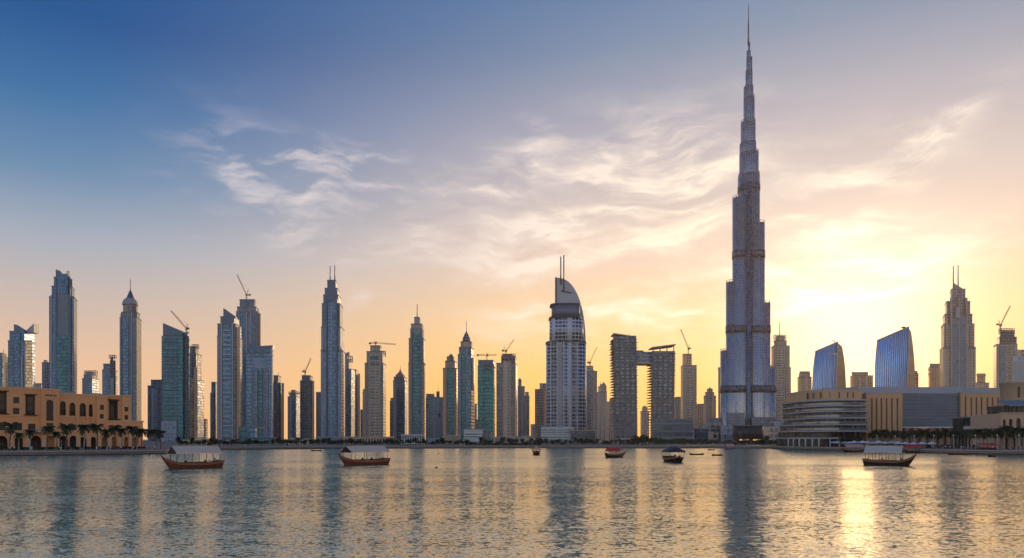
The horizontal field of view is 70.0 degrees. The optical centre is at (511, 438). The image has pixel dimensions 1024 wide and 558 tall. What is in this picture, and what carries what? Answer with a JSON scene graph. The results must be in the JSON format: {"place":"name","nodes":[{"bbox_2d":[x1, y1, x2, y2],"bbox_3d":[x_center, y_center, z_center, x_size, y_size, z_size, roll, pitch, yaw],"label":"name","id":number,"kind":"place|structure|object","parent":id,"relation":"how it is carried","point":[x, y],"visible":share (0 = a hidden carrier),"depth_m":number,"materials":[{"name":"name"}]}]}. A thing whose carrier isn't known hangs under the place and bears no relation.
{"place":"outdoors","nodes":[
{"label":"outdoors","id":0,"kind":"place"},
{"bbox_2d":[0,349,7,386],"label":"residential tower","id":1,"kind":"structure","parent":0,"point":[3,370],"depth_m":1507.59,"materials":[{"name":"stone"}]},
{"bbox_2d":[8,324,38,387],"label":"office tower","id":2,"kind":"structure","parent":0,"point":[21,356],"depth_m":1249.64,"materials":[{"name":"glass"}]},
{"bbox_2d":[42,360,48,388],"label":"residential tower","id":3,"kind":"structure","parent":0,"point":[45,373],"depth_m":1600.00,"materials":[{"name":"grey concrete"}]},
{"bbox_2d":[49,269,76,393],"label":"skyscraper","id":4,"kind":"structure","parent":0,"point":[62,338],"depth_m":1198.90,"materials":[{"name":"glass"}]},
{"bbox_2d":[0,383,143,448],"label":"hotel building","id":5,"kind":"structure","parent":0,"point":[37,407],"depth_m":314.67,"materials":[{"name":"beige stone"}]},
{"bbox_2d":[46,400,52,420],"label":"window","id":6,"kind":"structure","parent":5,"relation":"in","point":[49,404],"depth_m":312.04,"materials":[{"name":"brown glass"}]},
{"bbox_2d":[82,370,98,393],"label":"residential tower","id":7,"kind":"structure","parent":0,"point":[90,382],"depth_m":1500.49,"materials":[{"name":"glass"}]},
{"bbox_2d":[102,355,117,394],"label":"residential tower","id":8,"kind":"structure","parent":0,"point":[109,379],"depth_m":1450.00,"materials":[{"name":"glass"}]},
{"bbox_2d":[119,279,141,420],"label":"residential tower","id":9,"kind":"structure","parent":0,"point":[130,351],"depth_m":1250.00,"materials":[{"name":"stone"}]},
{"bbox_2d":[147,380,161,440],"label":"residential tower","id":10,"kind":"structure","parent":0,"point":[154,404],"depth_m":1500.00,"materials":[{"name":"glass"}]},
{"bbox_2d":[189,344,203,439],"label":"residential tower","id":11,"kind":"structure","parent":0,"point":[196,405],"depth_m":1400.70,"materials":[{"name":"stone"}]},
{"bbox_2d":[204,419,207,438],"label":"residential tower","id":12,"kind":"structure","parent":0,"point":[206,428],"depth_m":1510.12,"materials":[{"name":"concrete"}]},
{"bbox_2d":[210,382,216,438],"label":"residential tower","id":13,"kind":"structure","parent":0,"point":[213,413],"depth_m":1550.00,"materials":[{"name":"glass"}]},
{"bbox_2d":[217,308,241,441],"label":"skyscraper","id":14,"kind":"structure","parent":0,"point":[229,381],"depth_m":1150.00,"materials":[{"name":"glass"}]},
{"bbox_2d":[236,299,260,426],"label":"skyscraper","id":15,"kind":"structure","parent":0,"point":[248,315],"depth_m":1350.00,"materials":[{"name":"glass"}]},
{"bbox_2d":[238,427,275,443],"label":"podium building","id":16,"kind":"structure","parent":0,"point":[245,433],"depth_m":617.50,"materials":[{"name":"glass"}]},
{"bbox_2d":[245,343,273,437],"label":"office tower","id":17,"kind":"structure","parent":0,"point":[258,386],"depth_m":1079.20,"materials":[{"name":"glass"}]},
{"bbox_2d":[273,372,283,439],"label":"residential tower","id":18,"kind":"structure","parent":0,"point":[278,408],"depth_m":1400.00,"materials":[{"name":"stone"}]},
{"bbox_2d":[287,390,299,439],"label":"residential tower","id":19,"kind":"structure","parent":0,"point":[293,415],"depth_m":1550.00,"materials":[{"name":"glass"}]},
{"bbox_2d":[300,375,314,439],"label":"residential tower","id":20,"kind":"structure","parent":0,"point":[307,406],"depth_m":1350.00,"materials":[{"name":"concrete"}]},
{"bbox_2d":[316,392,320,436],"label":"residential tower","id":21,"kind":"structure","parent":0,"point":[318,414],"depth_m":1500.00,"materials":[{"name":"glass"}]},
{"bbox_2d":[315,437,343,443],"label":"podium building","id":22,"kind":"structure","parent":0,"point":[333,439],"depth_m":620.00,"materials":[{"name":"stone"}]},
{"bbox_2d":[320,265,344,436],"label":"skyscraper","id":23,"kind":"structure","parent":0,"point":[332,381],"depth_m":1149.00,"materials":[{"name":"glass"}]},
{"bbox_2d":[345,352,354,436],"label":"residential tower","id":24,"kind":"structure","parent":0,"point":[349,401],"depth_m":1350.00,"materials":[{"name":"stone"}]},
{"bbox_2d":[353,369,359,436],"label":"residential tower","id":25,"kind":"structure","parent":0,"point":[357,404],"depth_m":1451.00,"materials":[{"name":"concrete"}]},
{"bbox_2d":[360,409,362,436],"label":"residential tower","id":26,"kind":"structure","parent":0,"point":[361,422],"depth_m":1700.00,"materials":[{"name":"concrete"}]},
{"bbox_2d":[362,389,364,436],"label":"residential tower","id":27,"kind":"structure","parent":0,"point":[363,392],"depth_m":1600.00,"materials":[{"name":"beige stone"}]},
{"bbox_2d":[343,437,393,444],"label":"podium building","id":28,"kind":"structure","parent":0,"point":[371,439],"depth_m":559.70,"materials":[{"name":"concrete"}]},
{"bbox_2d":[364,345,385,436],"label":"residential tower","id":29,"kind":"structure","parent":0,"point":[375,395],"depth_m":1198.40,"materials":[{"name":"concrete"}]},
{"bbox_2d":[390,398,392,439],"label":"residential tower","id":30,"kind":"structure","parent":0,"point":[391,418],"depth_m":1500.00,"materials":[{"name":"concrete"}]},
{"bbox_2d":[393,369,406,440],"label":"residential tower","id":31,"kind":"structure","parent":0,"point":[400,404],"depth_m":1349.95,"materials":[{"name":"glass"}]},
{"bbox_2d":[408,306,425,439],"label":"skyscraper","id":32,"kind":"structure","parent":0,"point":[417,393],"depth_m":1200.00,"materials":[{"name":"glass"}]},
{"bbox_2d":[426,391,442,440],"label":"residential tower","id":33,"kind":"structure","parent":0,"point":[434,416],"depth_m":1500.00,"materials":[{"name":"glass"}]},
{"bbox_2d":[443,354,457,437],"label":"residential tower","id":34,"kind":"structure","parent":0,"point":[450,398],"depth_m":1248.90,"materials":[{"name":"glass"}]},
{"bbox_2d":[444,435,460,443],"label":"podium building","id":35,"kind":"structure","parent":0,"point":[453,438],"depth_m":600.00,"materials":[{"name":"concrete"}]},
{"bbox_2d":[458,321,474,440],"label":"skyscraper","id":36,"kind":"structure","parent":0,"point":[466,388],"depth_m":1220.00,"materials":[{"name":"glass"}]},
{"bbox_2d":[464,429,491,444],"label":"office building","id":37,"kind":"structure","parent":0,"point":[471,435],"depth_m":540.00,"materials":[{"name":"concrete"}]},
{"bbox_2d":[477,360,494,441],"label":"office tower","id":38,"kind":"structure","parent":0,"point":[486,395],"depth_m":1180.00,"materials":[{"name":"glass"}]},
{"bbox_2d":[494,436,519,443],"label":"podium building","id":39,"kind":"structure","parent":0,"point":[510,437],"depth_m":600.00,"materials":[{"name":"concrete"}]},
{"bbox_2d":[0,440,1022,450],"bbox_3d":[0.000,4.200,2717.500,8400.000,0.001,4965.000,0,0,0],"label":"ground","id":40,"kind":"structure","parent":0,"point":[166,445],"depth_m":472.32,"materials":[{"name":"concrete"}]},
{"bbox_2d":[0,422,21,450],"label":"palm tree","id":41,"kind":"object","parent":40,"relation":"on","point":[9,429],"visible":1,"depth_m":261.37,"materials":[{"name":"green plant"}]},
{"bbox_2d":[23,429,36,450],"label":"palm tree","id":42,"kind":"object","parent":40,"relation":"on","point":[29,433],"visible":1,"depth_m":265.64,"materials":[{"name":"plant"}]},
{"bbox_2d":[40,426,55,450],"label":"palm tree","id":43,"kind":"object","parent":40,"relation":"on","point":[48,430],"visible":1,"depth_m":261.67,"materials":[{"name":"green plant"}]},
{"bbox_2d":[58,423,76,450],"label":"palm tree","id":44,"kind":"object","parent":40,"relation":"on","point":[67,429],"visible":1,"depth_m":265.38,"materials":[{"name":"green plant"}]},
{"bbox_2d":[0,446,145,449],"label":"hedge","id":45,"kind":"object","parent":40,"relation":"on","point":[43,448],"visible":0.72,"depth_m":296.26,"materials":[{"name":"green plant"}]},
{"bbox_2d":[75,424,91,446],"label":"palm tree","id":46,"kind":"object","parent":40,"relation":"on","point":[83,428],"visible":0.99,"depth_m":267.57,"materials":[{"name":"plant"}]},
{"bbox_2d":[89,423,104,449],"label":"palm tree","id":47,"kind":"object","parent":40,"relation":"on","point":[96,428],"visible":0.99,"depth_m":271.09,"materials":[{"name":"green plant"}]},
{"bbox_2d":[100,429,110,448],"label":"palm tree","id":48,"kind":"object","parent":40,"relation":"on","point":[106,431],"visible":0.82,"depth_m":289.72,"materials":[{"name":"green plant"}]},
{"bbox_2d":[107,425,123,449],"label":"palm tree","id":49,"kind":"object","parent":40,"relation":"on","point":[114,430],"visible":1,"depth_m":277.66,"materials":[{"name":"green plant"}]},
{"bbox_2d":[125,426,137,447],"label":"palm tree","id":50,"kind":"object","parent":40,"relation":"on","point":[132,430],"visible":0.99,"depth_m":279.14,"materials":[{"name":"green plant"}]},
{"bbox_2d":[134,428,148,449],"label":"palm tree","id":51,"kind":"object","parent":40,"relation":"on","point":[141,432],"visible":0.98,"depth_m":283.75,"materials":[{"name":"green plant"}]},
{"bbox_2d":[150,429,160,449],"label":"palm tree","id":52,"kind":"object","parent":40,"relation":"on","point":[156,431],"visible":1,"depth_m":287.80,"materials":[{"name":"green plant"}]},
{"bbox_2d":[161,323,189,441],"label":"office tower","id":53,"kind":"structure","parent":40,"relation":"on","point":[175,383],"depth_m":1150.00,"materials":[{"name":"glass"}]},
{"bbox_2d":[401,434,424,444],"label":"pavilion","id":54,"kind":"structure","parent":40,"relation":"on","point":[409,436],"depth_m":538.80,"materials":[{"name":"concrete"}]},
{"bbox_2d":[465,443,541,444],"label":"hedge","id":55,"kind":"object","parent":40,"relation":"on","point":[506,443],"visible":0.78,"depth_m":477.68,"materials":[{"name":"green plant"}]},
{"bbox_2d":[496,354,517,436],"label":"skyscraper","id":56,"kind":"structure","parent":40,"relation":"on","point":[506,396],"depth_m":1179.20,"materials":[{"name":"concrete"}]},
{"bbox_2d":[698,418,720,442],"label":"apartment block","id":57,"kind":"structure","parent":40,"relation":"on","point":[714,431],"depth_m":700.00,"materials":[{"name":"grey concrete"}]},
{"bbox_2d":[715,425,734,443],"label":"apartment block","id":58,"kind":"structure","parent":40,"relation":"on","point":[726,433],"depth_m":680.00,"materials":[{"name":"glass"}]},
{"bbox_2d":[732,425,763,443],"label":"drum pavilion","id":59,"kind":"structure","parent":40,"relation":"on","point":[740,432],"depth_m":561.32,"materials":[{"name":"concrete"}]},
{"bbox_2d":[763,421,782,440],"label":"apartment block","id":60,"kind":"structure","parent":40,"relation":"on","point":[770,429],"depth_m":660.00,"materials":[{"name":"beige stone"}]},
{"bbox_2d":[809,340,845,437],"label":"curved glass tower","id":61,"kind":"structure","parent":40,"relation":"on","point":[829,367],"depth_m":814.83,"materials":[{"name":"blue glass"}]},
{"bbox_2d":[870,429,882,440],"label":"palm tree","id":62,"kind":"object","parent":40,"relation":"on","point":[876,432],"visible":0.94,"depth_m":382.69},
{"bbox_2d":[770,386,999,447],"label":"shopping mall","id":63,"kind":"structure","parent":40,"relation":"on","point":[852,413],"depth_m":399.78,"materials":[{"name":"metal"}]},
{"bbox_2d":[906,430,916,444],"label":"palm tree","id":64,"kind":"object","parent":40,"relation":"on","point":[910,433],"visible":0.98,"depth_m":340.20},
{"bbox_2d":[869,444,977,448],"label":"hedge","id":65,"kind":"object","parent":40,"relation":"on","point":[928,445],"visible":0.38,"depth_m":340.32,"materials":[{"name":"green plant"}]},
{"bbox_2d":[918,429,929,447],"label":"palm tree","id":66,"kind":"object","parent":40,"relation":"on","point":[924,433],"visible":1,"depth_m":340.27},
{"bbox_2d":[930,429,941,445],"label":"palm tree","id":67,"kind":"object","parent":40,"relation":"on","point":[937,433],"visible":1,"depth_m":339.58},
{"bbox_2d":[940,428,953,447],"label":"palm tree","id":68,"kind":"object","parent":40,"relation":"on","point":[947,432],"visible":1,"depth_m":339.61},
{"bbox_2d":[953,430,963,447],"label":"palm tree","id":69,"kind":"object","parent":40,"relation":"on","point":[957,434],"visible":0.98,"depth_m":338.81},
{"bbox_2d":[963,430,974,449],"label":"palm tree","id":70,"kind":"object","parent":40,"relation":"on","point":[969,433],"visible":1,"depth_m":283.75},
{"bbox_2d":[973,429,986,446],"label":"palm tree","id":71,"kind":"object","parent":40,"relation":"on","point":[979,433],"visible":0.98,"depth_m":283.14,"materials":[{"name":"plant"}]},
{"bbox_2d":[977,443,999,449],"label":"kiosk","id":72,"kind":"object","parent":40,"relation":"on","point":[987,444],"visible":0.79,"depth_m":276.00,"materials":[{"name":"red fabric"}]},
{"bbox_2d":[985,428,997,446],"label":"palm tree","id":73,"kind":"object","parent":40,"relation":"on","point":[990,433],"visible":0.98,"depth_m":283.27,"materials":[{"name":"plant"}]},
{"bbox_2d":[993,328,1017,387],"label":"residential tower","id":74,"kind":"structure","parent":40,"relation":"on","point":[1004,349],"depth_m":1350.00,"materials":[{"name":"concrete"}]},
{"bbox_2d":[997,425,1013,449],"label":"palm tree","id":75,"kind":"object","parent":40,"relation":"on","point":[1005,431],"visible":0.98,"depth_m":283.05,"materials":[{"name":"plant"}]},
{"bbox_2d":[1009,426,1023,449],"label":"palm tree","id":76,"kind":"object","parent":40,"relation":"on","point":[1016,431],"visible":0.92,"depth_m":283.66,"materials":[{"name":"plant"}]},
{"bbox_2d":[0,448,1023,557],"bbox_3d":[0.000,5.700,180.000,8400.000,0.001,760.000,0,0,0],"label":"water","id":77,"kind":"structure","parent":0,"point":[552,503],"depth_m":62.65,"materials":[{"name":"grey liquid"}]},
{"bbox_2d":[161,446,224,468],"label":"abra boat","id":78,"kind":"object","parent":77,"relation":"on","point":[172,464],"visible":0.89,"depth_m":141.79,"materials":[{"name":"brown wood"}]},
{"bbox_2d":[338,446,390,464],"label":"abra boat","id":79,"kind":"object","parent":77,"relation":"on","point":[364,449],"visible":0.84,"depth_m":159.51,"materials":[{"name":"brown wood"}]},
{"bbox_2d":[605,447,625,457],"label":"abra boat","id":80,"kind":"object","parent":77,"relation":"on","point":[610,449],"visible":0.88,"depth_m":224.93,"materials":[{"name":"red fabric"}]},
{"bbox_2d":[662,446,685,461],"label":"abra boat","id":81,"kind":"object","parent":77,"relation":"on","point":[669,458],"visible":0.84,"depth_m":178.54,"materials":[{"name":"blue wood"}]},
{"bbox_2d":[842,444,864,451],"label":"abra boat","id":82,"kind":"object","parent":77,"relation":"on","point":[851,446],"visible":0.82,"depth_m":316.84,"materials":[{"name":"red fabric"}]},
{"bbox_2d":[862,446,916,465],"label":"abra boat","id":83,"kind":"object","parent":77,"relation":"on","point":[886,449],"visible":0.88,"depth_m":156.28,"materials":[{"name":"brown wood"}]},
{"bbox_2d":[904,445,923,452],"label":"abra boat","id":84,"kind":"object","parent":77,"relation":"on","point":[912,446],"visible":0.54,"depth_m":298.86,"materials":[{"name":"red fabric"}]},
{"bbox_2d":[0,446,1023,455],"bbox_3d":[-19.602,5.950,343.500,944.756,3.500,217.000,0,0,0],"label":"quay wall","id":85,"kind":"structure","parent":0,"point":[398,447],"depth_m":386.81,"materials":[{"name":"stone"}]},
{"bbox_2d":[0,446,1023,451],"bbox_3d":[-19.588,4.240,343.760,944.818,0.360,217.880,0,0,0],"label":"quay kerb","id":86,"kind":"structure","parent":85,"relation":"on","point":[339,446],"depth_m":276.15,"materials":[{"name":"concrete"}]},
{"bbox_2d":[0,0,1023,439],"label":"sky","id":87,"kind":"structure","parent":0,"point":[445,157],"materials":[{"name":"blue"}]},
{"bbox_2d":[518,378,524,435],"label":"residential tower","id":88,"kind":"structure","parent":0,"point":[521,410],"depth_m":1400.00,"materials":[{"name":"glass"}]},
{"bbox_2d":[525,392,529,435],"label":"residential tower","id":89,"kind":"structure","parent":0,"point":[527,396],"depth_m":1500.00,"materials":[{"name":"concrete"}]},
{"bbox_2d":[519,436,535,443],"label":"house","id":90,"kind":"structure","parent":0,"point":[526,438],"depth_m":610.00,"materials":[{"name":"concrete"}]},
{"bbox_2d":[535,383,545,439],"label":"residential tower","id":91,"kind":"structure","parent":0,"point":[540,407],"depth_m":1400.00,"materials":[{"name":"concrete"}]},
{"bbox_2d":[541,255,595,441],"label":"hotel tower","id":92,"kind":"structure","parent":0,"point":[566,343],"depth_m":1001.54,"materials":[{"name":"concrete"}]},
{"bbox_2d":[586,366,596,438],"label":"residential tower","id":93,"kind":"structure","parent":0,"point":[591,398],"depth_m":1349.20,"materials":[{"name":"concrete"}]},
{"bbox_2d":[597,381,606,440],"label":"residential tower","id":94,"kind":"structure","parent":0,"point":[602,412],"depth_m":1600.00,"materials":[{"name":"beige stone"}]},
{"bbox_2d":[607,399,613,440],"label":"residential tower","id":95,"kind":"structure","parent":0,"point":[609,427],"depth_m":1700.00,"materials":[{"name":"concrete"}]},
{"bbox_2d":[609,333,675,439],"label":"twin towers","id":96,"kind":"structure","parent":0,"point":[627,358],"depth_m":900.00,"materials":[{"name":"concrete"}]},
{"bbox_2d":[640,406,648,436],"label":"residential tower","id":97,"kind":"structure","parent":0,"point":[644,428],"depth_m":2100.00,"materials":[{"name":"concrete"}]},
{"bbox_2d":[645,419,693,443],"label":"office building","id":98,"kind":"structure","parent":0,"point":[668,429],"depth_m":600.00,"materials":[{"name":"glass"}]},
{"bbox_2d":[674,397,680,418],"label":"residential tower","id":99,"kind":"structure","parent":0,"point":[677,406],"depth_m":1700.00,"materials":[{"name":"beige stone"}]},
{"bbox_2d":[681,354,696,439],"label":"residential tower","id":100,"kind":"structure","parent":0,"point":[688,390],"depth_m":1450.00,"materials":[{"name":"concrete"}]},
{"bbox_2d":[697,404,703,427],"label":"residential tower","id":101,"kind":"structure","parent":0,"point":[700,413],"depth_m":1800.00,"materials":[{"name":"concrete"}]},
{"bbox_2d":[693,428,708,443],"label":"podium building","id":102,"kind":"structure","parent":0,"point":[702,433],"depth_m":640.00,"materials":[{"name":"concrete"}]},
{"bbox_2d":[704,387,715,423],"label":"residential tower","id":103,"kind":"structure","parent":0,"point":[709,404],"depth_m":1700.00,"materials":[{"name":"concrete"}]},
{"bbox_2d":[718,367,719,417],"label":"residential tower","id":104,"kind":"structure","parent":0,"point":[718,392],"depth_m":1700.00,"materials":[{"name":"concrete"}]},
{"bbox_2d":[720,4,776,426],"bbox_3d":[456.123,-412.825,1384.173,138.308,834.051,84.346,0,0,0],"label":"supertall tower","id":105,"kind":"structure","parent":0,"point":[747,383],"depth_m":1366.15,"materials":[{"name":"metal"}]},
{"bbox_2d":[771,322,790,421],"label":"residential tower","id":106,"kind":"structure","parent":0,"point":[780,353],"depth_m":1450.00,"materials":[{"name":"concrete"}]},
{"bbox_2d":[797,371,811,437],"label":"residential tower","id":107,"kind":"structure","parent":0,"point":[804,380],"depth_m":1500.00,"materials":[{"name":"concrete"}]},
{"bbox_2d":[850,372,872,386],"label":"residential tower","id":108,"kind":"structure","parent":0,"point":[861,379],"depth_m":1500.00,"materials":[{"name":"beige stone"}]},
{"bbox_2d":[875,326,914,386],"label":"curved glass tower","id":109,"kind":"structure","parent":0,"point":[894,362],"depth_m":814.57,"materials":[{"name":"blue glass"}]},
{"bbox_2d":[915,371,918,386],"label":"residential tower","id":110,"kind":"structure","parent":0,"point":[916,379],"depth_m":1500.00,"materials":[{"name":"concrete"}]},
{"bbox_2d":[928,364,938,386],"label":"residential tower","id":111,"kind":"structure","parent":0,"point":[933,375],"depth_m":1500.00,"materials":[{"name":"beige stone"}]},
{"bbox_2d":[939,265,975,387],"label":"skyscraper","id":112,"kind":"structure","parent":0,"point":[957,358],"depth_m":1299.05,"materials":[{"name":"beige stone"}]},
{"bbox_2d":[976,373,988,387],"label":"residential tower","id":113,"kind":"structure","parent":0,"point":[980,383],"depth_m":1600.00,"materials":[{"name":"concrete"}]},
{"bbox_2d":[970,381,1023,448],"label":"souk building","id":114,"kind":"structure","parent":0,"point":[1009,411],"depth_m":306.96,"materials":[{"name":"stone"}]},
{"bbox_2d":[1012,350,1023,380],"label":"office tower","id":115,"kind":"structure","parent":0,"point":[1018,368],"depth_m":900.00,"materials":[{"name":"metal"}]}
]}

